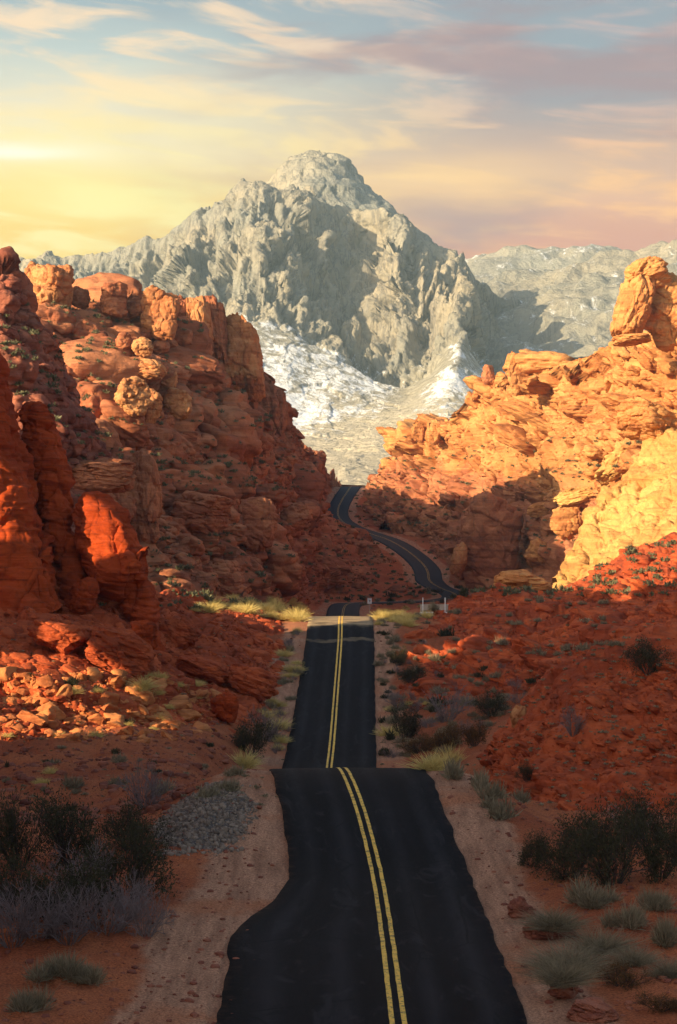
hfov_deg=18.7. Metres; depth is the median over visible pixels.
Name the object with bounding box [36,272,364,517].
hill
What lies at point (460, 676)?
sage bush
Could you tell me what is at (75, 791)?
sage bush
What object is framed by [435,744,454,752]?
sage bush
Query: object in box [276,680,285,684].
sage bush
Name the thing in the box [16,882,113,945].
bare bush
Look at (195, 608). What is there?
dry grass tuft
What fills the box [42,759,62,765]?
sage bush
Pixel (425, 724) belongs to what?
bare bush
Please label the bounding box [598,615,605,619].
sage bush
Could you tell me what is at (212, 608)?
dry grass tuft
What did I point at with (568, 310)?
hills
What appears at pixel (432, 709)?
desert shrub
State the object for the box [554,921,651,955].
dry grass tuft
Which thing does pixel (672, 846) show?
dark bush
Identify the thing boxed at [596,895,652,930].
sage bush
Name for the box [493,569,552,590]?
boulder
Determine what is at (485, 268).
hills
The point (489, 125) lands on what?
sky
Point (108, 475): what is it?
rock ledge
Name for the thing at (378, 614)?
dry grass tuft
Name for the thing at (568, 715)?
bare bush
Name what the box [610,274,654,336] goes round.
rock tower
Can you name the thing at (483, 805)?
sage bush
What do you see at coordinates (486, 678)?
sage bush
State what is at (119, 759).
sage bush
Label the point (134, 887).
bare bush
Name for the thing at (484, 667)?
desert shrub
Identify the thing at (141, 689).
dry grass tuft
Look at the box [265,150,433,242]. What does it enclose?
mountain
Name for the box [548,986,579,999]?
boulder
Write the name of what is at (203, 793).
sage bush
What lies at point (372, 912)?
road
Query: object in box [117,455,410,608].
hill
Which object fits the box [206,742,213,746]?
desert shrub
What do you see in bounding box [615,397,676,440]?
rock block
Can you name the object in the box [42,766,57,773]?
dry grass tuft
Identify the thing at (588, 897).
sage bush
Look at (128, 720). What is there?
desert shrub
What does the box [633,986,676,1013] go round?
rust bush
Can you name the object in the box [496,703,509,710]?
sage bush
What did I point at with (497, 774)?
undergrowth
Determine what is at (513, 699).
bare bush
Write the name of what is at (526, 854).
dark bush
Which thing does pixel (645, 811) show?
dark bush
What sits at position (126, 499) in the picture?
boulder
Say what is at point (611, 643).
sage bush
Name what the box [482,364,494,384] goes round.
rock
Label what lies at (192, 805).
gravel
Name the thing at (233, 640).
hill
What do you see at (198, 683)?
dry grass tuft
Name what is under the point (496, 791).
sage bush
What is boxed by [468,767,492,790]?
sage bush
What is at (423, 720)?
bare bush
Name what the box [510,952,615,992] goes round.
dry grass tuft
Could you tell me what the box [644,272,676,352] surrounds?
rock tower
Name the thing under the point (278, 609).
dry grass tuft
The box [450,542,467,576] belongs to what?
rock
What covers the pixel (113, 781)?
sage bush
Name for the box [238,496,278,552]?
boulder
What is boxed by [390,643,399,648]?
sage bush
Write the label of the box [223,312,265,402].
rock pillar
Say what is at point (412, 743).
rust bush
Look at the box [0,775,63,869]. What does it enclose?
dark bush
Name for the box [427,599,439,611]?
sage bush
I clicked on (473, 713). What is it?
sage bush
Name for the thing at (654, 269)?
boulder
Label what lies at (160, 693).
dry grass tuft
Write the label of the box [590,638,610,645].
sage bush
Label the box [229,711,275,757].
dark bush
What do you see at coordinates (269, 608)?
dry grass tuft
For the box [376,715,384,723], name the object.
desert shrub
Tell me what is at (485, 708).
dark bush
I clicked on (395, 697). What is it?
bare bush
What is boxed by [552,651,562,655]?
sage bush
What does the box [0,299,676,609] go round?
undergrowth
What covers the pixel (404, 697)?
sage bush
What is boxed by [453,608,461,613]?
sage bush
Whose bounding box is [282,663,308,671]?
dry grass tuft
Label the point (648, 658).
dark bush
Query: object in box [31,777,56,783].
dry grass tuft
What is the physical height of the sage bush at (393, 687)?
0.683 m
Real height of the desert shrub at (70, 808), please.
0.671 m
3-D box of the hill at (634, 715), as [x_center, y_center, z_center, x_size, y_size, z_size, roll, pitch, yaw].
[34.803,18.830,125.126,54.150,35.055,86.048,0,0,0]
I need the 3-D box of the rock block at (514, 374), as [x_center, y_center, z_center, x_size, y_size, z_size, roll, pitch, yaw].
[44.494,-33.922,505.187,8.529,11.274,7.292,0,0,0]
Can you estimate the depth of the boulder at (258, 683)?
177.01 m
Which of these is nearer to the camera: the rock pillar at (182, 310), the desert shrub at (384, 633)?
the desert shrub at (384, 633)
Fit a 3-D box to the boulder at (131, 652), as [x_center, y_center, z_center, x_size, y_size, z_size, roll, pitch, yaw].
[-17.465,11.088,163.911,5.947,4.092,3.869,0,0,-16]
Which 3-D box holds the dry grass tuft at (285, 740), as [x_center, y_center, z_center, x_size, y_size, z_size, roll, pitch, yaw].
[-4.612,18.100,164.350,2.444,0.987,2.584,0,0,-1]
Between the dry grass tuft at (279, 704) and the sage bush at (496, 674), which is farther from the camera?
the sage bush at (496, 674)
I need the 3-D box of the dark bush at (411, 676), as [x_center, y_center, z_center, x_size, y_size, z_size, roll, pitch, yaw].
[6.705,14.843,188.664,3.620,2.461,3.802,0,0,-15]
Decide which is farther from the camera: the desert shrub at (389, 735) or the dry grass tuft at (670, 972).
the desert shrub at (389, 735)
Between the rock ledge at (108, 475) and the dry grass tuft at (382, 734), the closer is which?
the dry grass tuft at (382, 734)
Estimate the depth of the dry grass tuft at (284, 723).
169.61 m
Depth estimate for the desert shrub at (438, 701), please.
176.13 m
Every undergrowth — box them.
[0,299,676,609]
[5,599,676,805]
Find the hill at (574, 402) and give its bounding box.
[362,330,676,589]
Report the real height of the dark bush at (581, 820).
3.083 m
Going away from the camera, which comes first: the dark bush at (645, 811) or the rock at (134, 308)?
the dark bush at (645, 811)
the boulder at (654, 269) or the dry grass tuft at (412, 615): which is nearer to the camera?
the dry grass tuft at (412, 615)
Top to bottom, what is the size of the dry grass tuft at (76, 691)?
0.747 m
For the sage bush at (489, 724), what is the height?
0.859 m
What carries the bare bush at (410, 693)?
on the ground
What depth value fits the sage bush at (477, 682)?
181.46 m
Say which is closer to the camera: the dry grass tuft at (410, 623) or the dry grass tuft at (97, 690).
the dry grass tuft at (97, 690)
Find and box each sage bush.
[3,980,61,1015]
[21,946,90,983]
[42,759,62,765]
[61,773,86,789]
[61,959,113,985]
[70,786,83,793]
[106,773,128,784]
[109,751,128,762]
[147,779,175,795]
[194,782,228,798]
[213,776,242,791]
[221,764,249,776]
[266,699,278,708]
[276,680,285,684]
[278,676,294,682]
[284,642,294,650]
[291,668,303,674]
[373,658,385,665]
[376,652,384,657]
[378,678,389,682]
[383,714,397,723]
[385,704,401,712]
[386,637,393,644]
[388,633,402,642]
[388,684,397,689]
[388,693,409,699]
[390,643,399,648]
[390,734,410,742]
[421,715,436,722]
[422,700,440,710]
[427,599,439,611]
[428,652,441,661]
[428,684,449,693]
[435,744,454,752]
[440,754,466,779]
[446,648,456,652]
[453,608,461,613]
[453,674,467,678]
[456,693,477,706]
[467,711,477,716]
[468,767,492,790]
[471,715,488,720]
[473,680,484,684]
[474,776,510,800]
[478,794,499,808]
[481,674,489,680]
[482,719,495,726]
[484,792,523,820]
[488,670,501,677]
[491,710,504,715]
[494,636,509,645]
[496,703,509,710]
[509,619,523,624]
[511,787,531,802]
[531,645,546,655]
[535,594,544,603]
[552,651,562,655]
[557,872,625,910]
[560,643,573,651]
[574,642,590,650]
[579,618,593,623]
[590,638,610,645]
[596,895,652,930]
[597,599,608,603]
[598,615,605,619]
[606,639,621,645]
[632,884,676,911]
[648,907,676,947]
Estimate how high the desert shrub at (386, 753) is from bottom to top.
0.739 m
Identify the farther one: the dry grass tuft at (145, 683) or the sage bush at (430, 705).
the sage bush at (430, 705)
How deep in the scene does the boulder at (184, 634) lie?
187.18 m
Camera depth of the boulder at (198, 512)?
332.90 m
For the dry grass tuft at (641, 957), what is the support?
on the ground
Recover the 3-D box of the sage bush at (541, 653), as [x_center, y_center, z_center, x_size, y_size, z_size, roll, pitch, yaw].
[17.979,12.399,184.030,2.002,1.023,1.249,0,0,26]
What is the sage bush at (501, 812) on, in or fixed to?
on the ground
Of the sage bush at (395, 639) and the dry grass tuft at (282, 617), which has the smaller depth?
the sage bush at (395, 639)
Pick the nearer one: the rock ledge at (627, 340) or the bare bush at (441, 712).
the bare bush at (441, 712)
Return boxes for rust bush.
[392,730,440,753]
[420,721,468,752]
[457,718,490,746]
[590,957,661,990]
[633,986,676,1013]
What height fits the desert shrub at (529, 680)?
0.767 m
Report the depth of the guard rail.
235.93 m
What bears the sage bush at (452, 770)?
on the ground
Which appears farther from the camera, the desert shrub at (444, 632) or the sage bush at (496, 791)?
the desert shrub at (444, 632)
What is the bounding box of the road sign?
[367,598,371,612]
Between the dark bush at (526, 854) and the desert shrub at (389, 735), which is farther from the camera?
the desert shrub at (389, 735)
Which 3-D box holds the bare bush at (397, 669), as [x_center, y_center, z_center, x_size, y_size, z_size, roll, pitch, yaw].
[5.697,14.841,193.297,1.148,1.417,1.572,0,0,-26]
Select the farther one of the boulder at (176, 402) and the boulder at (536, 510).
the boulder at (536, 510)
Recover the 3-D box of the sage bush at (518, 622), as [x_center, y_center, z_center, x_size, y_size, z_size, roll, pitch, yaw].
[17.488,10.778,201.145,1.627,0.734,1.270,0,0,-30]
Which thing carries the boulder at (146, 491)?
on the hill at (291, 578)
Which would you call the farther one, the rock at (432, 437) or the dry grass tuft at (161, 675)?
the rock at (432, 437)
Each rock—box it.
[71,286,90,309]
[99,281,127,317]
[127,297,141,317]
[411,422,424,442]
[425,419,439,444]
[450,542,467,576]
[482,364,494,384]
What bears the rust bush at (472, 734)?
on the ground
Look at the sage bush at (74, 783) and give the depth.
113.53 m
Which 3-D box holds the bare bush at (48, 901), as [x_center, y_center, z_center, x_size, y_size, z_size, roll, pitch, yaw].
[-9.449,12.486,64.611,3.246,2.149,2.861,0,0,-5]
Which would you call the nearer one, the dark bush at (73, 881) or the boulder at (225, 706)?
the dark bush at (73, 881)
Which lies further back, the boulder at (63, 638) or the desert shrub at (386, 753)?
the boulder at (63, 638)
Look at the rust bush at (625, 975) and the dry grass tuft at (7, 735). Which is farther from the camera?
the dry grass tuft at (7, 735)
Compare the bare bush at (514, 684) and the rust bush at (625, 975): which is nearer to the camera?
the rust bush at (625, 975)
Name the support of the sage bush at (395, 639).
on the ground
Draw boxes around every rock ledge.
[72,457,136,492]
[611,333,651,346]
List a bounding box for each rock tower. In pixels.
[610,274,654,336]
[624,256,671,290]
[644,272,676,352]
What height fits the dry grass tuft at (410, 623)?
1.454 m
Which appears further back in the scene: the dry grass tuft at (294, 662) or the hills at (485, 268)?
the hills at (485, 268)
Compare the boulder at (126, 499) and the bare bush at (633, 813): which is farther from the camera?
the boulder at (126, 499)
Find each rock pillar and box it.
[140,285,179,340]
[177,295,185,317]
[185,295,213,355]
[207,294,227,364]
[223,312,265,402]
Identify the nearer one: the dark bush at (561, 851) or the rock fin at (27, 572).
the dark bush at (561, 851)
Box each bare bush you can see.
[0,874,58,947]
[0,877,85,941]
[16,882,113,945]
[28,836,123,889]
[51,878,158,935]
[95,866,153,920]
[110,874,176,938]
[113,756,180,808]
[241,703,283,740]
[381,748,400,757]
[384,685,405,707]
[393,665,404,673]
[405,688,416,699]
[408,698,423,712]
[413,717,432,726]
[419,717,438,727]
[422,679,474,723]
[457,719,472,729]
[504,688,526,702]
[510,677,524,689]
[557,705,586,735]
[600,800,661,832]
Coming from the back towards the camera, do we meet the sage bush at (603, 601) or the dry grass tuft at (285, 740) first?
the sage bush at (603, 601)
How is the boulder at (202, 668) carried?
on the hill at (233, 640)
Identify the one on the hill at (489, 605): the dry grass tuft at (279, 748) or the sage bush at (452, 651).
the sage bush at (452, 651)
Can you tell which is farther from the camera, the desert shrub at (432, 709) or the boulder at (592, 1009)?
the desert shrub at (432, 709)
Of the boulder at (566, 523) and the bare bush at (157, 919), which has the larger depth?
the boulder at (566, 523)
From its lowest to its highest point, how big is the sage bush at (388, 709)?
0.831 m
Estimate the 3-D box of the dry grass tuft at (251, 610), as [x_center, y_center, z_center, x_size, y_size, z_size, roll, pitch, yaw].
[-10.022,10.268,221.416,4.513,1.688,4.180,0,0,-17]
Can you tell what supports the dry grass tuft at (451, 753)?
on the ground
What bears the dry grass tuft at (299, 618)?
on the ground
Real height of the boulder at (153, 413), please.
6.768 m
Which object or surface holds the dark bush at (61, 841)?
on the ground
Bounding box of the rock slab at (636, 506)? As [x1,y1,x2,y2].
[552,409,676,588]
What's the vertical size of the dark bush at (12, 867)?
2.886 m
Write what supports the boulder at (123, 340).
on the hill at (190, 441)
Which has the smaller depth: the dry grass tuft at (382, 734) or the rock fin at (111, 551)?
the dry grass tuft at (382, 734)
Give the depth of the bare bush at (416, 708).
175.86 m
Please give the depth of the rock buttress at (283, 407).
490.36 m
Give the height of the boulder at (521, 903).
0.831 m
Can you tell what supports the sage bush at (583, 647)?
on the hill at (634, 715)
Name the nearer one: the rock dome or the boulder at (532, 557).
the boulder at (532, 557)
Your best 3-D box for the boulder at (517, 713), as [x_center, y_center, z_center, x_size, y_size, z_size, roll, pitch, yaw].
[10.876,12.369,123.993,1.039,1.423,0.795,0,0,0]
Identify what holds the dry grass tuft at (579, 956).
on the ground
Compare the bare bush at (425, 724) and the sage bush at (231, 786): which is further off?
the bare bush at (425, 724)
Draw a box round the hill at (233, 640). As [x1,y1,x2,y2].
[0,503,286,741]
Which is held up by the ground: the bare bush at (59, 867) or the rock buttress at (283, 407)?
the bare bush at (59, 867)
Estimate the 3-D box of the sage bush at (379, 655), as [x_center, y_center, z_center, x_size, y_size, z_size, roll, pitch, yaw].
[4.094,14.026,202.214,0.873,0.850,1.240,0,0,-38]
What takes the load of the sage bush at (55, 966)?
on the ground
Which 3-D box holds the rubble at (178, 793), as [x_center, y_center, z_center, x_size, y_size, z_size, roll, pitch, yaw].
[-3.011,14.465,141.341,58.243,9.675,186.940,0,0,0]
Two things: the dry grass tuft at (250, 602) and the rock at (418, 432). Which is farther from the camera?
the rock at (418, 432)
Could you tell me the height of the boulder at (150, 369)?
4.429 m
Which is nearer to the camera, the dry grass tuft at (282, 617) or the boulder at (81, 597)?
the boulder at (81, 597)
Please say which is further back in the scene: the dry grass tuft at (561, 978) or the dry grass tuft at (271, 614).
the dry grass tuft at (271, 614)
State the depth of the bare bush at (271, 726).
164.22 m
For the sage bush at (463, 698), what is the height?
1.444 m
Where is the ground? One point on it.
(188, 901)
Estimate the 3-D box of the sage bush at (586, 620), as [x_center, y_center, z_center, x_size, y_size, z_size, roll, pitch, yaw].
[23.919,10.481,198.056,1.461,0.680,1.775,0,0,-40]
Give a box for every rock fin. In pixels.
[0,352,62,613]
[18,401,98,607]
[71,491,167,652]
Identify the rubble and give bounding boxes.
[0,611,676,1023]
[0,666,221,743]
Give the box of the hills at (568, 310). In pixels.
[480,239,676,362]
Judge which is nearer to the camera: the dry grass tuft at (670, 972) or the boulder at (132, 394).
the dry grass tuft at (670, 972)
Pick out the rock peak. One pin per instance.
(50, 282)
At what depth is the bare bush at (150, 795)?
94.44 m
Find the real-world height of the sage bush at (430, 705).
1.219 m
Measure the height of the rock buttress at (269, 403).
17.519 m
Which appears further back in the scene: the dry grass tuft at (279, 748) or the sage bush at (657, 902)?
the dry grass tuft at (279, 748)
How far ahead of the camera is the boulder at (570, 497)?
440.24 m
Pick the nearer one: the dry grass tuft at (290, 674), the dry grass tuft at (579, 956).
the dry grass tuft at (579, 956)
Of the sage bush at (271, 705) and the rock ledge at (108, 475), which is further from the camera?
the rock ledge at (108, 475)
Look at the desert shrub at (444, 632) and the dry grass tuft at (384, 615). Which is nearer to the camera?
the desert shrub at (444, 632)
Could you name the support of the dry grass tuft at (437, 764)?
on the ground
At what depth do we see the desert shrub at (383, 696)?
182.97 m
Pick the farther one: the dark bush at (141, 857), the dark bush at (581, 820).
the dark bush at (581, 820)
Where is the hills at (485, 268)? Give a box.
[465,244,631,282]
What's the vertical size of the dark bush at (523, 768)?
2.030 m
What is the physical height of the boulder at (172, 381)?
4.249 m
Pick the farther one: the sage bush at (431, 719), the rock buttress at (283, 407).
the rock buttress at (283, 407)
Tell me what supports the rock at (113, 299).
on the hill at (190, 441)
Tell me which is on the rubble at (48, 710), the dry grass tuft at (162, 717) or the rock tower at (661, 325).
the dry grass tuft at (162, 717)
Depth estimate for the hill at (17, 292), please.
269.49 m
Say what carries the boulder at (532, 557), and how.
on the hill at (574, 402)
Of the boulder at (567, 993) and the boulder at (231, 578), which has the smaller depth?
the boulder at (567, 993)
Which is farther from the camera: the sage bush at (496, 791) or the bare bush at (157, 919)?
the sage bush at (496, 791)
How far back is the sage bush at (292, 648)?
205.01 m
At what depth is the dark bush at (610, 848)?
75.25 m
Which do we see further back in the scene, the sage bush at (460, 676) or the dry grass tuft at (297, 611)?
the dry grass tuft at (297, 611)
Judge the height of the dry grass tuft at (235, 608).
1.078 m
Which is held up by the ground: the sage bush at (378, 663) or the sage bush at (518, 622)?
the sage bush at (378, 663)
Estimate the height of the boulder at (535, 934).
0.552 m
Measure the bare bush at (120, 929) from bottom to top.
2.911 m
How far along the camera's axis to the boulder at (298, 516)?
410.97 m
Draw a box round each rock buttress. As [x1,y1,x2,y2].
[258,374,280,438]
[274,389,288,436]
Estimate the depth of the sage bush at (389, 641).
208.49 m
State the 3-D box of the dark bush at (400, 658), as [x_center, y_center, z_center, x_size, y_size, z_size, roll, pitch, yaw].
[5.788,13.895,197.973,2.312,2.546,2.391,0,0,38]
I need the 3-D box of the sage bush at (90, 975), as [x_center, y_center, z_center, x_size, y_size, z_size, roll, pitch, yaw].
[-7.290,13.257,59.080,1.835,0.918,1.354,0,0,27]
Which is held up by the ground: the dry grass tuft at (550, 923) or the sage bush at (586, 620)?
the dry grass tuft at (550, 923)
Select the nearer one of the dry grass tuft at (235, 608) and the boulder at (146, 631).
the boulder at (146, 631)
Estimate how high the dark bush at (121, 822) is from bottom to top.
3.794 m
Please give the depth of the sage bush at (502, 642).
197.29 m
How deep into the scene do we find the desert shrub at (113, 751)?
132.23 m
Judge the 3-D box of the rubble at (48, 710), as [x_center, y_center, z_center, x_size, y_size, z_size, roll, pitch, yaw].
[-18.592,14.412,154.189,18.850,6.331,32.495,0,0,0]
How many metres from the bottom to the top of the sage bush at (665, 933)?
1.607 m
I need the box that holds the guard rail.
[420,598,448,613]
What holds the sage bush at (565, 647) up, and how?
on the hill at (489, 605)
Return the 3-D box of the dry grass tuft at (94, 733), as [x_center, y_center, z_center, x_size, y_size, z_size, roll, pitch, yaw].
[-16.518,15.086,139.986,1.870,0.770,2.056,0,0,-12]
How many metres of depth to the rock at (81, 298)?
402.00 m
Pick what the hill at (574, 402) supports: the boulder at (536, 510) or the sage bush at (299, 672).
the boulder at (536, 510)
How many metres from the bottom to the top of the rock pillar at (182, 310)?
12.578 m
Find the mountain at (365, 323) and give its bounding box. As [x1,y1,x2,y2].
[19,178,583,485]
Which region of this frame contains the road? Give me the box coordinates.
[216,486,526,1023]
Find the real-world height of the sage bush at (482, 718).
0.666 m
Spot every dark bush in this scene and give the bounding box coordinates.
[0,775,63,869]
[0,846,56,924]
[15,845,125,927]
[27,779,125,870]
[73,811,178,903]
[92,794,181,851]
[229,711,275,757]
[384,645,408,665]
[389,697,421,738]
[394,660,428,683]
[469,686,512,719]
[511,822,555,868]
[514,760,533,784]
[528,823,609,882]
[552,798,640,855]
[562,793,673,889]
[614,779,676,849]
[621,633,676,677]
[627,799,676,883]
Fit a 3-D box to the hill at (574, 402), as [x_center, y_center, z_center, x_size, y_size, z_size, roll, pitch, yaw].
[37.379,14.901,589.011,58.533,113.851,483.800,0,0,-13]
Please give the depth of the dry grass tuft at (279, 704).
179.26 m
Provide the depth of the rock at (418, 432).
620.84 m
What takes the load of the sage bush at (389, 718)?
on the ground
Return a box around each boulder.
[27,619,91,654]
[63,577,99,614]
[83,626,156,676]
[105,491,136,521]
[114,376,150,417]
[115,331,131,349]
[128,448,162,543]
[130,337,153,357]
[130,620,158,649]
[137,357,166,379]
[144,388,162,423]
[159,618,200,649]
[161,369,177,388]
[162,387,191,420]
[169,490,232,533]
[175,654,228,686]
[206,559,246,596]
[210,692,238,722]
[225,662,278,700]
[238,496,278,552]
[279,502,313,532]
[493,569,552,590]
[507,896,534,918]
[510,705,526,727]
[522,923,577,939]
[523,537,546,566]
[527,501,548,518]
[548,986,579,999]
[550,507,582,539]
[553,486,594,507]
[567,996,618,1023]
[594,447,626,486]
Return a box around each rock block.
[502,351,531,395]
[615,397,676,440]
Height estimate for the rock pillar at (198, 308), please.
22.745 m
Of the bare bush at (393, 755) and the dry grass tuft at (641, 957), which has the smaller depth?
the dry grass tuft at (641, 957)
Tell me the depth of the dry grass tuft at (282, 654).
202.35 m
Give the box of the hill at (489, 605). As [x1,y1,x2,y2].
[393,532,676,709]
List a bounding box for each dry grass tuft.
[1,731,13,737]
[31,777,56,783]
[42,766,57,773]
[72,685,84,694]
[84,729,106,736]
[91,686,107,692]
[123,672,165,689]
[130,683,155,692]
[151,710,168,720]
[153,670,172,678]
[154,686,167,694]
[163,703,176,709]
[189,679,208,686]
[191,607,204,611]
[200,599,225,613]
[208,595,233,605]
[221,593,238,599]
[223,601,237,608]
[227,603,242,610]
[227,745,270,769]
[229,601,262,614]
[238,595,259,606]
[255,600,276,612]
[256,708,279,717]
[260,610,280,617]
[266,596,289,611]
[266,696,278,703]
[266,717,292,730]
[269,613,292,619]
[270,603,285,610]
[270,744,286,750]
[272,699,291,706]
[272,735,292,743]
[273,648,294,656]
[279,604,313,618]
[279,672,298,677]
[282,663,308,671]
[285,611,311,621]
[288,660,304,664]
[369,608,398,617]
[374,722,400,736]
[380,611,392,617]
[386,609,400,617]
[393,750,461,770]
[394,616,410,622]
[396,616,422,626]
[400,612,418,617]
[418,610,433,617]
[432,740,469,762]
[501,902,603,936]
[501,935,633,978]
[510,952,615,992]
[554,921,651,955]
[605,939,668,967]
[633,954,676,979]
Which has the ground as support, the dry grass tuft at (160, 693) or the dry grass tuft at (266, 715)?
the dry grass tuft at (266, 715)
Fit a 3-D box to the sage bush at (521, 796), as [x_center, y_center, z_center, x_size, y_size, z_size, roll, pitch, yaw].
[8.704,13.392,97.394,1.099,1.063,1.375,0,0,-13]
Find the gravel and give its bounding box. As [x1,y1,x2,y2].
[148,781,258,858]
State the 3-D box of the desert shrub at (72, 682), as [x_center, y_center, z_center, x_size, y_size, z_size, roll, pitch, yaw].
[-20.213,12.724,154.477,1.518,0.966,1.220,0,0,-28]
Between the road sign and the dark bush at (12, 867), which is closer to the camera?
the dark bush at (12, 867)
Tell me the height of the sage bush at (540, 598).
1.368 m
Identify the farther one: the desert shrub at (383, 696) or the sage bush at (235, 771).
the desert shrub at (383, 696)
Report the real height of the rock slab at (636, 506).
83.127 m
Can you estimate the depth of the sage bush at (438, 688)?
179.60 m
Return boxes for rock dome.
[456,492,523,587]
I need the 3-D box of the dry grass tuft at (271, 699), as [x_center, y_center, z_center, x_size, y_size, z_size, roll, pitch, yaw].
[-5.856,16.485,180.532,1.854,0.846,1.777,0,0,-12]
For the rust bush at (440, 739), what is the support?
on the ground
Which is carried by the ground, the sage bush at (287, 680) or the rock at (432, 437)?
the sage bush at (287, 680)
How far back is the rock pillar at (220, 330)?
427.86 m
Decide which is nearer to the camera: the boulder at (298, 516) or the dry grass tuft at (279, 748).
the dry grass tuft at (279, 748)
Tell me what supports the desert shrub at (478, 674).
on the hill at (489, 605)
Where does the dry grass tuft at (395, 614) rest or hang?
on the ground
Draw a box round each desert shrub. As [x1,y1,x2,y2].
[63,677,79,685]
[65,803,76,811]
[111,748,119,753]
[124,717,135,723]
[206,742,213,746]
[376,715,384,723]
[378,748,392,755]
[380,629,392,635]
[380,693,391,698]
[383,729,395,739]
[386,592,396,596]
[424,692,454,705]
[429,705,440,711]
[436,625,454,636]
[458,584,469,596]
[473,670,484,676]
[478,665,487,670]
[525,677,539,683]
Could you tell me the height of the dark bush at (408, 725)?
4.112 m
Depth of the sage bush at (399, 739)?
163.58 m
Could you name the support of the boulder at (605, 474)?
on the hill at (574, 402)
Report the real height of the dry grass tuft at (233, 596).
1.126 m
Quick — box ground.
[0,487,676,1023]
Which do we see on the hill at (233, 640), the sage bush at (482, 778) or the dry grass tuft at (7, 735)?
the dry grass tuft at (7, 735)
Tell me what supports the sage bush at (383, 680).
on the ground
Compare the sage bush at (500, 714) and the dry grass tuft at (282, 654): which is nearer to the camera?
the sage bush at (500, 714)
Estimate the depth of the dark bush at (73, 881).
66.55 m
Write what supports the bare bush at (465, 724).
on the ground
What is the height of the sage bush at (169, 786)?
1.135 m
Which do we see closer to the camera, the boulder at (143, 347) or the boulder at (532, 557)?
the boulder at (143, 347)
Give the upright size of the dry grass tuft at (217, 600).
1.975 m
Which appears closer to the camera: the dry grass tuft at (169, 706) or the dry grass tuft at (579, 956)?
the dry grass tuft at (579, 956)
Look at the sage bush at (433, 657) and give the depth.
199.56 m
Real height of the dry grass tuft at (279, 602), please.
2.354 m
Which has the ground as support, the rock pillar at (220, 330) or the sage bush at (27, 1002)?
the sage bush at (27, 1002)
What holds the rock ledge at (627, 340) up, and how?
on the hill at (574, 402)
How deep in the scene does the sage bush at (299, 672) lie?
194.01 m
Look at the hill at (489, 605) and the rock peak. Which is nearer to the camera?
the hill at (489, 605)
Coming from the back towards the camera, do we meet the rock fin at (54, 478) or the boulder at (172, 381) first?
the boulder at (172, 381)
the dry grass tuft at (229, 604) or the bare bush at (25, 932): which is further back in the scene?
the dry grass tuft at (229, 604)
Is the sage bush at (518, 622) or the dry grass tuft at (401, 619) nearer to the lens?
the sage bush at (518, 622)
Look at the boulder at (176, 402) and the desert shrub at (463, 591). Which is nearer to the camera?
the desert shrub at (463, 591)
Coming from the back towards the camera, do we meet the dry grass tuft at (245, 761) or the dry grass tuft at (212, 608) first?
the dry grass tuft at (212, 608)
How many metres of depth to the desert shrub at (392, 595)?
504.15 m
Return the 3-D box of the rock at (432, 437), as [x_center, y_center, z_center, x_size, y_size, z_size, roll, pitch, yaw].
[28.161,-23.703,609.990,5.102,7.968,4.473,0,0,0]
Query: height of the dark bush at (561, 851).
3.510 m
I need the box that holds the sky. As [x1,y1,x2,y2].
[0,0,676,258]
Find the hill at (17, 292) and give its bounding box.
[0,246,111,531]
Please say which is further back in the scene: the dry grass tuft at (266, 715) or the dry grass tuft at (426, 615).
the dry grass tuft at (426, 615)
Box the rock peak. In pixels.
[24,261,74,306]
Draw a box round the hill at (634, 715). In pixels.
[476,621,676,816]
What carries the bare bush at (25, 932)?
on the ground

